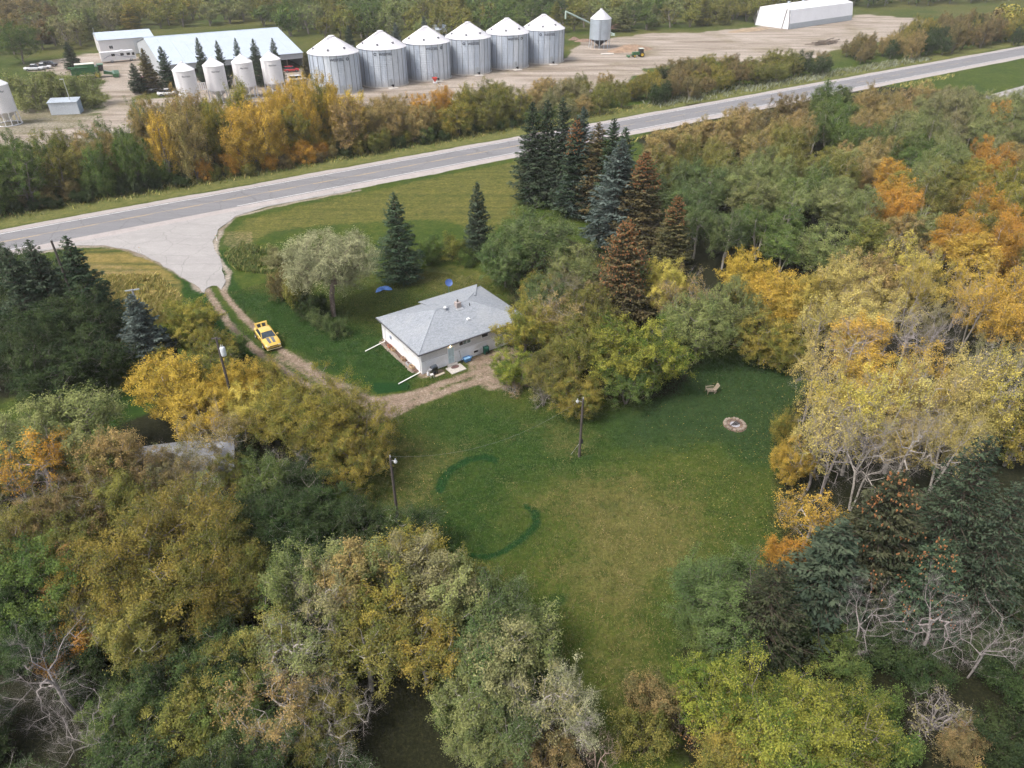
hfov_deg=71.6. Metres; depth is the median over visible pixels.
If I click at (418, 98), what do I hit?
hedgerow tree
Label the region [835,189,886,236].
aspen tree
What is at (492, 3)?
woodland tree
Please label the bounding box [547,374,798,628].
fallen leaves
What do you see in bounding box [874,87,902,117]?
aspen tree
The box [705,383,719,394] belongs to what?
garden chair
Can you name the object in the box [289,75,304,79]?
parked car
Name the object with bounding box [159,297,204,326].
shrub
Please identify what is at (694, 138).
aspen tree
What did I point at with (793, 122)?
aspen tree
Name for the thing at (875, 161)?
aspen tree
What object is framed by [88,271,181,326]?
hay grass
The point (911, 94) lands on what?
aspen tree
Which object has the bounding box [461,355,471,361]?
blue tub
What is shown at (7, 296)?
maple tree
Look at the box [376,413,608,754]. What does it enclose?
fallen leaves
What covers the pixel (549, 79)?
bushy tree
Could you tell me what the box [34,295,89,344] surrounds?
maple tree
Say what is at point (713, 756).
maple tree
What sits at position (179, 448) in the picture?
poplar tree
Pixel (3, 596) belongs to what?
poplar tree
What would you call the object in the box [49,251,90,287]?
maple tree
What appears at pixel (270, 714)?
maple tree
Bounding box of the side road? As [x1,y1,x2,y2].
[983,86,1023,99]
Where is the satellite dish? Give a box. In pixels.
[445,279,452,289]
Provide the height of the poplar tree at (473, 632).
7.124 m
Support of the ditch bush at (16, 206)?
on the ground at (398, 732)
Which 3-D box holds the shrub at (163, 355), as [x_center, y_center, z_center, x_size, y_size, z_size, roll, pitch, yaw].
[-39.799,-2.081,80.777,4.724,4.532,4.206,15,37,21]
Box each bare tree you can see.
[0,468,68,512]
[0,604,101,743]
[21,672,129,767]
[44,555,131,646]
[260,444,313,493]
[291,663,385,762]
[576,727,622,767]
[788,397,889,498]
[823,404,929,510]
[828,311,885,395]
[833,573,919,658]
[856,401,969,482]
[883,301,941,386]
[887,550,985,674]
[890,295,968,377]
[942,588,1023,677]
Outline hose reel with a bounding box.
[483,345,488,354]
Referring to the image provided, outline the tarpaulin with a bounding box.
[376,286,391,291]
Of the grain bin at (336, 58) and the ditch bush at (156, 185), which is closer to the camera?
the ditch bush at (156, 185)
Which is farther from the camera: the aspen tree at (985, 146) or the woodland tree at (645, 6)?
the woodland tree at (645, 6)
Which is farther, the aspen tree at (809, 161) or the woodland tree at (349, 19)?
the woodland tree at (349, 19)
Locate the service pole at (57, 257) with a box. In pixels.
[50,239,70,290]
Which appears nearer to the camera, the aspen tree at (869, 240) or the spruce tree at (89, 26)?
the aspen tree at (869, 240)
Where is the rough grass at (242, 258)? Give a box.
[220,240,284,273]
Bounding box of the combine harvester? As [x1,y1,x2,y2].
[68,62,119,78]
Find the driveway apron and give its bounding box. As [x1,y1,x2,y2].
[26,188,351,292]
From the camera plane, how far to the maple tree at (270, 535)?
55.66 m
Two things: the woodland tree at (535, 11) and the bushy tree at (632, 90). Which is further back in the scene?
the woodland tree at (535, 11)
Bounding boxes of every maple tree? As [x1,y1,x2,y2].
[0,18,43,63]
[0,241,12,275]
[0,270,55,306]
[0,287,9,311]
[0,292,31,324]
[0,292,88,362]
[0,315,71,397]
[0,345,12,390]
[0,424,46,498]
[0,496,66,595]
[0,528,93,646]
[0,594,86,687]
[0,690,24,758]
[5,342,97,408]
[8,244,41,270]
[12,481,118,557]
[33,280,125,352]
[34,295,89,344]
[37,527,169,638]
[43,466,106,520]
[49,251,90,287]
[51,318,140,389]
[57,466,265,655]
[65,431,144,498]
[72,679,163,764]
[77,575,173,652]
[110,488,160,541]
[119,449,178,494]
[120,347,219,419]
[128,675,239,767]
[151,374,233,442]
[164,512,287,620]
[164,612,262,703]
[171,632,278,735]
[179,340,244,399]
[185,325,239,364]
[189,665,279,758]
[193,499,249,557]
[205,451,251,496]
[207,356,268,403]
[212,700,308,767]
[218,378,285,439]
[225,480,302,563]
[239,355,375,462]
[246,457,352,549]
[251,489,327,554]
[251,738,297,767]
[269,517,344,585]
[277,679,371,767]
[298,481,363,548]
[304,383,407,469]
[310,424,389,498]
[330,490,389,545]
[434,536,495,606]
[474,231,532,287]
[485,196,585,279]
[488,293,558,353]
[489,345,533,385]
[502,720,585,767]
[513,268,575,313]
[521,345,582,403]
[537,309,616,383]
[541,240,607,294]
[546,370,607,419]
[551,282,624,351]
[576,310,665,393]
[599,354,660,411]
[612,311,702,392]
[640,253,694,321]
[652,287,746,365]
[654,538,796,668]
[665,647,756,739]
[671,597,762,683]
[680,637,879,767]
[684,700,831,767]
[702,271,771,343]
[712,244,781,312]
[729,308,799,368]
[741,265,815,331]
[753,532,811,588]
[759,324,815,375]
[761,660,919,767]
[767,269,835,336]
[768,430,820,485]
[787,219,867,274]
[803,261,851,326]
[813,254,886,313]
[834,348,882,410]
[847,274,907,335]
[850,244,921,310]
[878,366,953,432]
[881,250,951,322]
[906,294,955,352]
[996,397,1023,468]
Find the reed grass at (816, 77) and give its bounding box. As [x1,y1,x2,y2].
[643,56,932,107]
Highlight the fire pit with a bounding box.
[723,417,746,431]
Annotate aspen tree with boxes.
[637,141,669,189]
[637,158,672,212]
[640,128,672,156]
[643,129,690,162]
[648,141,677,164]
[649,188,665,221]
[658,188,695,226]
[662,155,686,193]
[667,121,700,143]
[667,155,696,194]
[667,179,705,205]
[673,134,701,167]
[675,126,702,162]
[681,186,709,236]
[681,198,720,258]
[684,155,709,192]
[685,164,729,209]
[690,177,725,214]
[692,112,712,146]
[697,121,721,145]
[697,134,730,162]
[701,143,723,177]
[705,207,748,269]
[706,147,742,196]
[710,132,739,161]
[712,119,736,143]
[716,109,741,138]
[716,161,746,207]
[716,209,751,256]
[717,173,755,212]
[719,114,746,142]
[720,175,785,212]
[724,101,756,143]
[726,202,774,245]
[730,101,748,114]
[734,119,756,142]
[734,126,763,163]
[734,203,788,261]
[738,103,764,135]
[739,125,772,169]
[739,129,766,154]
[740,153,775,190]
[742,146,774,186]
[748,176,785,210]
[750,107,776,145]
[758,141,797,163]
[760,226,803,272]
[761,122,797,157]
[761,205,807,249]
[763,91,788,122]
[763,113,790,158]
[764,182,817,222]
[767,119,791,130]
[769,147,807,185]
[771,113,790,122]
[771,154,798,197]
[772,123,803,157]
[772,136,801,180]
[777,173,813,197]
[778,175,823,217]
[783,90,808,120]
[783,119,801,131]
[783,123,813,165]
[785,108,809,129]
[789,114,820,144]
[792,92,811,111]
[793,108,817,122]
[794,162,827,183]
[800,150,828,176]
[802,155,834,209]
[805,115,824,148]
[806,78,837,112]
[806,106,829,153]
[808,96,833,119]
[809,180,857,233]
[810,171,852,221]
[815,143,845,162]
[816,143,852,174]
[817,103,850,145]
[820,104,854,152]
[823,94,853,129]
[825,150,867,196]
[829,175,857,200]
[830,101,862,121]
[832,123,864,149]
[833,84,858,109]
[833,140,863,159]
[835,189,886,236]
[837,148,866,184]
[841,184,879,227]
[841,215,897,264]
[845,154,875,190]
[847,90,873,124]
[848,107,870,129]
[849,103,877,127]
[850,112,882,137]
[850,123,874,146]
[850,135,891,185]
[852,89,871,101]
[858,80,881,113]
[858,137,890,156]
[860,155,896,193]
[860,186,898,234]
[861,120,889,149]
[862,225,897,266]
[868,105,892,130]
[871,171,918,205]
[872,156,912,192]
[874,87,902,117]
[879,169,918,198]
[879,186,921,232]
[880,106,921,146]
[880,211,929,249]
[882,101,918,129]
[883,135,905,166]
[886,234,933,270]
[887,131,925,162]
[887,183,925,233]
[888,92,906,114]
[888,109,913,133]
[891,119,924,160]
[892,84,922,116]
[892,156,920,180]
[896,146,928,176]
[903,108,932,137]
[906,94,933,115]
[909,128,939,172]
[910,80,939,105]
[910,205,957,250]
[911,157,946,206]
[911,169,958,225]
[914,138,958,182]
[915,104,933,117]
[919,153,961,183]
[922,91,951,130]
[922,108,953,145]
[924,209,979,264]
[928,127,962,155]
[928,211,992,259]
[930,86,959,126]
[934,164,977,196]
[935,230,1007,283]
[936,96,969,123]
[936,119,969,158]
[940,84,963,98]
[941,110,962,128]
[942,140,973,169]
[944,108,975,149]
[944,181,981,220]
[947,92,971,126]
[952,86,978,106]
[954,163,1001,207]
[955,198,1005,247]
[956,157,986,202]
[959,177,1012,222]
[960,114,1003,155]
[961,85,978,104]
[961,93,984,120]
[963,134,995,164]
[964,107,995,139]
[965,103,988,146]
[969,99,994,119]
[970,101,1010,152]
[972,122,1010,154]
[974,212,1023,280]
[975,89,1007,105]
[977,172,1020,210]
[978,92,1005,109]
[982,139,1018,192]
[983,100,1015,130]
[987,135,1010,159]
[992,184,1023,224]
[992,216,1023,247]
[993,158,1023,210]
[993,164,1023,188]
[995,202,1023,243]
[998,87,1023,117]
[999,148,1021,170]
[1000,101,1023,144]
[1002,140,1023,159]
[1004,234,1023,279]
[1006,119,1023,146]
[1007,120,1023,146]
[1007,184,1023,221]
[1011,86,1023,105]
[1011,105,1023,136]
[1012,150,1023,170]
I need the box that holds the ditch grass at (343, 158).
[0,104,650,218]
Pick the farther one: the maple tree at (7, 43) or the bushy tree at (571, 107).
the maple tree at (7, 43)
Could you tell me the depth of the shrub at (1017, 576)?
56.29 m
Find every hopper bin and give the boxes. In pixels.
[0,80,22,126]
[171,61,200,104]
[202,57,230,102]
[231,54,258,98]
[260,51,284,92]
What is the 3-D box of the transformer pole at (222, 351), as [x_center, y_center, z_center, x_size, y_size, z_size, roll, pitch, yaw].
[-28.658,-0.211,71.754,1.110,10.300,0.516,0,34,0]
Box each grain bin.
[307,35,362,94]
[356,30,408,87]
[402,26,451,81]
[445,21,491,75]
[486,18,528,69]
[523,14,564,64]
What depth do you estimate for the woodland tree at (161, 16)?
308.27 m
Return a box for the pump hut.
[431,24,446,35]
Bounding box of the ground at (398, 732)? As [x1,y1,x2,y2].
[0,0,1023,767]
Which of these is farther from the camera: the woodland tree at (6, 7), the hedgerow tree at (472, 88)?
the woodland tree at (6, 7)
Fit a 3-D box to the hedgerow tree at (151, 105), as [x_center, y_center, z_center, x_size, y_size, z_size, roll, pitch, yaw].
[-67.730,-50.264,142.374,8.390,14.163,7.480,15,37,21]
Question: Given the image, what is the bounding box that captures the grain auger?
[565,11,614,35]
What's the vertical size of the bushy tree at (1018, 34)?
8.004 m
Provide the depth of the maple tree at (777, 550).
54.92 m
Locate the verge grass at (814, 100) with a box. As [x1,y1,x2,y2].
[606,74,953,146]
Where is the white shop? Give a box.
[92,29,152,53]
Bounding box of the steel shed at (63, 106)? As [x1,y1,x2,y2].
[47,97,83,114]
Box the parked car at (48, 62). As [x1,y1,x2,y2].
[40,60,57,66]
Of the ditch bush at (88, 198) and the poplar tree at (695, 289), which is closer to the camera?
the poplar tree at (695, 289)
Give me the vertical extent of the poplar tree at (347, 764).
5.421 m
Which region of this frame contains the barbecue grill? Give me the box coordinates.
[428,364,438,373]
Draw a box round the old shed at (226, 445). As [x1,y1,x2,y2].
[135,434,239,488]
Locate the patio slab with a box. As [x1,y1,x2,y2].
[445,363,465,373]
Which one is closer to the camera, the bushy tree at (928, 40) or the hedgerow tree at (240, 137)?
the hedgerow tree at (240, 137)
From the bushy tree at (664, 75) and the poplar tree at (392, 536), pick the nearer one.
the poplar tree at (392, 536)
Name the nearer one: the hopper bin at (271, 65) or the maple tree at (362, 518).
the maple tree at (362, 518)
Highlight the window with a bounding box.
[459,339,470,346]
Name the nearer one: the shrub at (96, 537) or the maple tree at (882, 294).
the shrub at (96, 537)
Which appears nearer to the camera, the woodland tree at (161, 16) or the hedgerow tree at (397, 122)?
the hedgerow tree at (397, 122)
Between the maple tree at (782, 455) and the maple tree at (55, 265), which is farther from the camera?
the maple tree at (55, 265)
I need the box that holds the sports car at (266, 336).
[254,321,281,350]
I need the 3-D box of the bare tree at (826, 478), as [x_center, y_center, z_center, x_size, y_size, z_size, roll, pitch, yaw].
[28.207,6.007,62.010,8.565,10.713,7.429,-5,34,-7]
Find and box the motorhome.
[99,49,135,62]
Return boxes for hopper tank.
[587,8,611,49]
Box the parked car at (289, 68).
[284,66,298,72]
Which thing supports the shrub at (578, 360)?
on the ground at (398, 732)
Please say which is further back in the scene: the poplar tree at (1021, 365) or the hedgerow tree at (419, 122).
the hedgerow tree at (419, 122)
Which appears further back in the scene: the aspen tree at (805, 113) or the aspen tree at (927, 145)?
the aspen tree at (805, 113)
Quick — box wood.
[12,0,1023,19]
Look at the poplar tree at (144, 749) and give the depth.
41.18 m
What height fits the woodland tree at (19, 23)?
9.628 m
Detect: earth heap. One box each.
[574,39,590,41]
[607,44,652,52]
[728,27,768,32]
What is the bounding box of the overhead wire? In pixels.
[396,408,567,456]
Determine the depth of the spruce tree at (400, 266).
99.02 m
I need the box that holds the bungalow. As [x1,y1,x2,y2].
[375,284,518,373]
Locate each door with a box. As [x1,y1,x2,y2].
[133,40,138,52]
[399,340,403,355]
[447,346,454,363]
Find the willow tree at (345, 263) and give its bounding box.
[276,224,387,316]
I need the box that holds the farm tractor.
[626,48,644,57]
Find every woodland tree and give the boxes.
[0,0,13,18]
[0,14,25,46]
[4,8,28,28]
[7,0,20,8]
[12,16,28,33]
[14,0,36,13]
[17,9,43,28]
[30,16,49,49]
[36,10,52,23]
[41,11,59,45]
[43,0,62,16]
[51,15,75,45]
[52,4,73,25]
[54,0,67,16]
[60,13,85,42]
[64,9,86,29]
[66,2,82,18]
[66,18,85,45]
[76,0,96,24]
[80,7,97,27]
[81,0,101,29]
[83,0,101,19]
[94,5,117,30]
[95,0,111,13]
[98,2,124,25]
[99,9,123,30]
[103,0,125,22]
[114,0,134,7]
[118,0,140,20]
[126,0,146,24]
[135,0,149,19]
[142,0,162,24]
[145,0,164,18]
[146,3,166,28]
[156,0,175,24]
[167,0,187,22]
[171,4,191,26]
[179,0,198,19]
[190,0,205,17]
[195,0,217,25]
[197,0,216,22]
[211,0,231,19]
[215,0,239,23]
[226,0,249,18]
[230,0,252,21]
[251,1,271,25]
[254,0,276,21]
[270,0,286,30]
[275,5,299,35]
[290,8,303,31]
[292,8,308,28]
[294,2,316,33]
[295,0,312,8]
[301,3,324,29]
[304,0,321,24]
[314,15,333,37]
[320,0,339,5]
[321,6,334,30]
[329,10,346,37]
[330,0,351,9]
[335,7,355,38]
[342,3,359,32]
[351,6,379,38]
[352,13,369,37]
[356,0,381,19]
[360,0,376,28]
[366,3,379,24]
[370,0,383,25]
[375,9,391,28]
[375,10,394,33]
[381,0,403,21]
[384,12,404,36]
[394,1,411,25]
[398,0,410,20]
[401,7,426,31]
[404,0,429,19]
[405,2,422,22]
[413,16,430,31]
[414,1,434,18]
[423,0,440,20]
[428,6,444,18]
[429,10,449,34]
[438,0,456,11]
[442,7,460,25]
[443,6,456,29]
[448,4,474,28]
[453,6,473,23]
[466,0,484,22]
[466,9,475,24]
[472,3,486,27]
[478,0,497,21]
[478,2,502,29]
[485,0,500,11]
[492,0,511,14]
[498,9,516,19]
[498,10,514,21]
[508,0,523,14]
[511,11,532,26]
[514,0,527,4]
[520,0,542,20]
[523,2,542,19]
[524,0,533,19]
[529,0,546,9]
[540,3,553,14]
[541,1,556,18]
[544,0,564,18]
[553,0,572,24]
[563,0,575,20]
[563,0,583,14]
[565,2,584,30]
[573,0,593,26]
[584,0,601,12]
[585,1,599,19]
[589,0,610,9]
[592,0,617,22]
[607,0,626,18]
[611,6,619,25]
[618,0,641,21]
[624,0,643,12]
[629,5,643,24]
[638,7,659,29]
[641,0,653,16]
[648,0,662,15]
[659,2,680,26]
[666,0,685,14]
[666,0,685,23]
[680,4,700,26]
[683,0,693,10]
[686,0,700,19]
[690,0,703,23]
[708,0,718,20]
[708,0,727,18]
[714,0,737,19]
[726,0,742,19]
[730,0,747,17]
[738,0,754,20]
[748,0,768,22]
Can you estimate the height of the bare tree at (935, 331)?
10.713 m
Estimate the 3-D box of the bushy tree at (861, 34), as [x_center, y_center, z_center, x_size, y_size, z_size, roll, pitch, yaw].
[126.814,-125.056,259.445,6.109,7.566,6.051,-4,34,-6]
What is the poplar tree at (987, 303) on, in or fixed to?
on the ground at (398, 732)
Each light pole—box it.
[389,456,398,517]
[571,397,583,456]
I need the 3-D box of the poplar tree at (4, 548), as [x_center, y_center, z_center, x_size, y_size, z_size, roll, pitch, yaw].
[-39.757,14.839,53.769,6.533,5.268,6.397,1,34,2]
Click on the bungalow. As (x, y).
(442, 330)
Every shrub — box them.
[0,67,62,112]
[0,262,10,296]
[0,481,34,502]
[0,631,52,681]
[0,726,17,767]
[1,486,44,525]
[9,585,41,615]
[11,247,57,281]
[20,751,62,767]
[31,615,106,679]
[34,69,87,108]
[41,461,72,491]
[43,642,115,708]
[61,66,110,108]
[75,698,125,753]
[78,514,106,544]
[94,662,145,708]
[114,344,150,378]
[115,630,163,664]
[130,531,174,561]
[144,342,176,374]
[150,541,180,576]
[154,368,190,400]
[156,621,204,669]
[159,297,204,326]
[159,575,194,620]
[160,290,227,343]
[162,315,196,354]
[171,596,208,632]
[171,627,240,677]
[177,347,202,368]
[184,315,213,344]
[195,610,229,643]
[200,326,255,367]
[201,351,228,372]
[201,744,257,766]
[213,398,243,431]
[223,430,272,476]
[241,648,294,702]
[243,351,279,381]
[244,358,284,396]
[250,742,311,767]
[251,385,296,421]
[252,401,283,446]
[260,243,290,270]
[264,265,297,301]
[267,373,312,403]
[268,591,311,624]
[269,452,311,491]
[279,279,311,309]
[281,424,325,463]
[283,681,339,729]
[290,284,329,322]
[293,615,342,661]
[294,444,349,486]
[304,306,333,331]
[311,628,373,684]
[319,315,348,340]
[320,526,361,552]
[380,634,421,681]
[415,234,445,264]
[422,544,468,587]
[430,680,464,737]
[436,230,467,263]
[453,243,476,267]
[502,381,522,398]
[514,646,566,707]
[517,278,535,302]
[518,268,554,294]
[525,717,567,762]
[527,378,556,411]
[533,308,569,344]
[536,258,551,277]
[562,335,589,376]
[566,288,586,320]
[581,258,610,273]
[606,702,679,767]
[618,661,691,735]
[623,257,650,283]
[638,268,670,285]
[641,288,667,312]
[650,313,676,344]
[654,697,707,752]
[666,336,693,362]
[680,270,700,306]
[697,676,744,721]
[703,707,758,766]
[721,556,777,595]
[728,638,806,703]
[736,303,774,331]
[765,553,806,602]
[765,673,854,761]
[769,404,803,445]
[772,606,815,654]
[803,617,875,693]
[840,601,913,680]
[840,681,908,744]
[859,721,929,767]
[861,752,889,767]
[876,571,908,622]
[881,640,967,699]
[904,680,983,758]
[928,710,994,767]
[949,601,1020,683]
[956,698,1023,767]
[966,567,1022,616]
[977,538,1023,581]
[978,646,1023,714]
[999,587,1023,636]
[1013,575,1023,606]
[1014,635,1023,658]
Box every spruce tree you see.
[0,247,67,346]
[20,239,81,346]
[35,19,57,43]
[41,3,63,34]
[54,235,131,343]
[61,41,80,70]
[80,4,101,39]
[116,294,177,364]
[119,4,144,29]
[128,63,148,92]
[138,48,161,91]
[155,46,175,89]
[168,0,188,20]
[194,37,207,83]
[214,41,232,87]
[233,38,241,58]
[250,38,266,85]
[270,38,286,83]
[301,52,309,77]
[328,1,338,29]
[344,25,355,46]
[373,192,425,286]
[391,23,401,39]
[421,16,427,26]
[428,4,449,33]
[456,0,469,11]
[461,181,494,257]
[506,102,550,206]
[519,99,562,207]
[538,97,573,204]
[539,0,551,10]
[547,117,589,218]
[550,1,565,29]
[553,106,596,217]
[572,122,609,215]
[578,138,648,251]
[581,118,620,222]
[582,217,661,330]
[597,127,638,213]
[603,150,667,254]
[612,5,634,31]
[646,194,693,271]
[647,3,660,26]
[693,0,714,25]
[711,559,817,694]
[716,1,731,24]
[769,518,878,653]
[807,469,928,631]
[869,535,969,662]
[885,435,1009,620]
[928,477,1023,643]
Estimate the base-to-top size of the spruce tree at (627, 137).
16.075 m
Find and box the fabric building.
[754,0,852,28]
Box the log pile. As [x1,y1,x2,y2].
[805,37,839,44]
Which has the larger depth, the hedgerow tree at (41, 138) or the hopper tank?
the hopper tank
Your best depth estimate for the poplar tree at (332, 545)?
52.01 m
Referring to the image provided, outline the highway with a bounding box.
[0,47,1023,249]
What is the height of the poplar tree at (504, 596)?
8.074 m
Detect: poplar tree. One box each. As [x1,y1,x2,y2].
[0,393,69,485]
[0,412,35,447]
[0,425,82,496]
[0,492,19,548]
[0,495,72,543]
[0,534,18,565]
[0,556,43,652]
[3,750,58,767]
[17,379,133,459]
[36,534,85,600]
[38,505,104,558]
[39,460,132,535]
[55,419,123,480]
[67,423,152,492]
[71,716,176,767]
[91,467,153,530]
[92,591,185,682]
[106,659,187,747]
[122,442,193,495]
[143,477,200,547]
[145,439,209,485]
[154,446,220,492]
[166,469,235,525]
[172,392,260,472]
[176,727,256,767]
[198,556,267,627]
[208,647,337,767]
[224,598,308,680]
[231,449,292,509]
[246,608,350,704]
[250,552,323,625]
[257,534,328,629]
[288,550,358,646]
[303,535,392,619]
[306,528,383,616]
[309,732,379,767]
[311,594,415,705]
[331,540,399,631]
[337,541,434,647]
[364,517,450,585]
[369,500,447,558]
[378,606,466,695]
[379,526,431,619]
[383,523,492,636]
[424,649,522,749]
[426,551,506,650]
[437,609,521,706]
[437,705,518,767]
[452,559,539,644]
[456,611,538,718]
[463,685,549,767]
[480,596,567,690]
[499,652,589,758]
[526,283,588,343]
[529,648,605,757]
[544,260,583,308]
[643,264,717,320]
[767,483,851,551]
[785,393,878,490]
[787,325,865,421]
[792,364,870,453]
[793,289,839,363]
[821,287,892,356]
[821,360,913,475]
[824,310,899,381]
[829,245,874,286]
[834,275,882,338]
[838,344,920,435]
[860,353,941,455]
[863,401,938,473]
[870,292,928,353]
[871,229,927,303]
[888,254,941,334]
[889,353,979,459]
[897,334,961,391]
[914,396,991,492]
[917,243,956,290]
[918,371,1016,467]
[932,338,1023,423]
[940,252,1002,311]
[945,272,983,330]
[946,263,1010,351]
[953,344,1023,455]
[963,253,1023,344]
[963,329,1020,408]
[981,286,1023,365]
[1001,342,1023,409]
[1010,276,1023,324]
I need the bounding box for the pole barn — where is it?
[136,27,303,73]
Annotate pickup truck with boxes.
[23,64,43,70]
[38,63,51,68]
[157,88,176,96]
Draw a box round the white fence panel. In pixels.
[198,82,206,91]
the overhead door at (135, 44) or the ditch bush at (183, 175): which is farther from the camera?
the overhead door at (135, 44)
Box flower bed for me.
[379,340,417,372]
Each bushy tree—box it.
[524,91,538,106]
[525,84,545,104]
[529,77,547,90]
[535,95,553,115]
[540,74,553,86]
[542,87,556,111]
[543,78,558,96]
[553,78,573,104]
[555,97,578,117]
[560,76,573,88]
[561,79,581,100]
[561,91,575,104]
[574,71,587,83]
[574,93,595,116]
[575,78,593,97]
[577,84,591,108]
[588,87,610,113]
[591,82,611,95]
[594,81,615,105]
[596,70,614,86]
[608,78,620,95]
[612,84,630,106]
[615,79,629,94]
[626,79,640,100]
[626,80,643,98]
[633,74,646,89]
[636,69,657,86]
[638,75,655,98]
[646,82,663,104]
[648,68,662,80]
[650,75,671,84]
[651,77,664,87]
[654,63,671,78]
[656,66,670,80]
[657,80,673,101]
[661,78,681,95]
[663,73,681,98]
[665,66,686,80]
[667,57,682,69]
[671,72,691,90]
[679,74,703,98]
[680,56,696,71]
[683,59,698,78]
[690,69,708,84]
[695,61,712,80]
[696,54,714,65]
[699,53,720,67]
[700,77,716,93]
[707,62,718,79]
[708,65,728,82]
[711,73,725,90]
[716,53,734,67]
[720,70,734,88]
[725,64,737,74]
[726,58,745,69]
[729,52,741,63]
[731,61,754,85]
[739,61,761,79]
[743,55,758,65]
[748,65,769,83]
[756,53,770,64]
[758,62,776,79]
[759,52,779,65]
[765,47,782,60]
[767,62,787,81]
[774,53,791,65]
[774,63,791,76]
[779,60,795,74]
[782,47,798,58]
[788,52,802,72]
[788,57,805,76]
[793,57,808,73]
[799,49,814,66]
[807,58,824,73]
[815,51,831,64]
[815,55,835,72]
[840,39,854,56]
[849,35,865,58]
[854,30,868,43]
[855,46,869,62]
[860,45,876,61]
[861,40,873,54]
[862,40,878,54]
[867,30,878,44]
[877,35,893,55]
[884,38,900,57]
[887,29,901,39]
[892,36,906,56]
[897,21,912,35]
[897,32,911,53]
[901,21,916,45]
[902,27,924,58]
[909,22,926,46]
[910,13,923,25]
[910,28,929,56]
[913,19,927,29]
[919,30,934,55]
[920,19,936,32]
[922,32,938,54]
[923,26,937,47]
[930,24,944,45]
[934,35,955,54]
[938,10,953,21]
[938,26,950,45]
[943,17,951,29]
[945,21,967,53]
[949,22,967,45]
[952,12,970,25]
[952,18,968,33]
[961,21,978,48]
[966,7,979,28]
[968,13,985,40]
[969,10,977,28]
[969,18,988,44]
[973,18,995,47]
[982,12,994,22]
[983,20,999,44]
[990,14,1009,40]
[991,15,1006,39]
[997,20,1015,41]
[1009,18,1023,39]
[1009,24,1023,45]
[1010,10,1023,22]
[1016,19,1023,41]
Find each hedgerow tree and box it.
[0,125,26,161]
[0,135,43,191]
[0,140,52,206]
[0,144,20,189]
[0,160,21,211]
[24,127,69,178]
[27,134,57,186]
[32,139,74,196]
[41,126,71,165]
[50,130,88,170]
[57,142,98,186]
[68,122,120,176]
[78,116,118,147]
[80,135,116,192]
[101,127,129,165]
[109,122,140,175]
[113,131,157,186]
[123,96,154,160]
[124,91,169,161]
[138,106,181,182]
[148,96,188,154]
[153,96,203,176]
[162,83,204,123]
[162,90,215,182]
[177,108,222,162]
[195,96,221,135]
[201,91,238,161]
[207,101,241,157]
[216,100,263,169]
[222,74,256,117]
[234,100,269,132]
[235,102,265,161]
[237,102,288,168]
[242,93,287,153]
[256,91,282,123]
[261,79,281,108]
[264,90,292,144]
[274,77,298,107]
[275,100,319,150]
[278,70,309,140]
[290,73,332,138]
[293,68,324,149]
[308,67,343,100]
[319,78,342,142]
[328,93,369,153]
[335,91,350,130]
[337,84,369,141]
[357,101,385,142]
[362,106,391,132]
[367,92,389,111]
[371,92,403,130]
[373,99,410,140]
[387,92,408,117]
[402,101,440,131]
[403,105,430,143]
[405,90,435,117]
[429,84,453,118]
[429,104,451,132]
[434,83,453,109]
[438,103,471,135]
[448,96,475,125]
[450,81,479,125]
[454,90,481,110]
[467,101,494,130]
[471,85,484,110]
[473,76,504,107]
[484,79,513,103]
[484,83,510,124]
[485,79,515,114]
[503,86,536,118]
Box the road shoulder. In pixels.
[0,46,1023,257]
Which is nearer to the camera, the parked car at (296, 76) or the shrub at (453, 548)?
the shrub at (453, 548)
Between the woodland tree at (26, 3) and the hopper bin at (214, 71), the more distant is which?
the woodland tree at (26, 3)
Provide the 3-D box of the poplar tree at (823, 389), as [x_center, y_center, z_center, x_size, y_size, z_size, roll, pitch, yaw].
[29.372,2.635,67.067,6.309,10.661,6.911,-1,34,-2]
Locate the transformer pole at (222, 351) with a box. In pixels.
[211,337,234,409]
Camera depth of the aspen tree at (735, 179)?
119.89 m
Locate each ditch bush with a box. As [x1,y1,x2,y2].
[8,197,24,213]
[26,194,49,210]
[43,197,64,209]
[50,190,63,198]
[67,189,87,202]
[78,187,100,201]
[97,188,115,196]
[112,181,128,195]
[117,175,129,188]
[129,179,148,193]
[150,175,165,189]
[171,175,195,186]
[175,170,187,178]
[208,161,225,173]
[209,165,221,181]
[222,165,237,177]
[237,163,255,177]
[247,155,261,170]
[275,153,294,169]
[295,150,310,164]
[315,151,328,162]
[327,145,338,158]
[333,142,348,154]
[341,147,352,157]
[391,134,407,147]
[416,132,431,144]
[430,129,438,138]
[437,130,451,140]
[466,123,476,134]
[475,124,484,132]
[496,120,504,129]
[509,120,518,127]
[512,113,523,124]
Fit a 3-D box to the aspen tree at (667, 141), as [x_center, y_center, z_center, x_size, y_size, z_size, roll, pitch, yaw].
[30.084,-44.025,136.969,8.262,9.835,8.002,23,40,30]

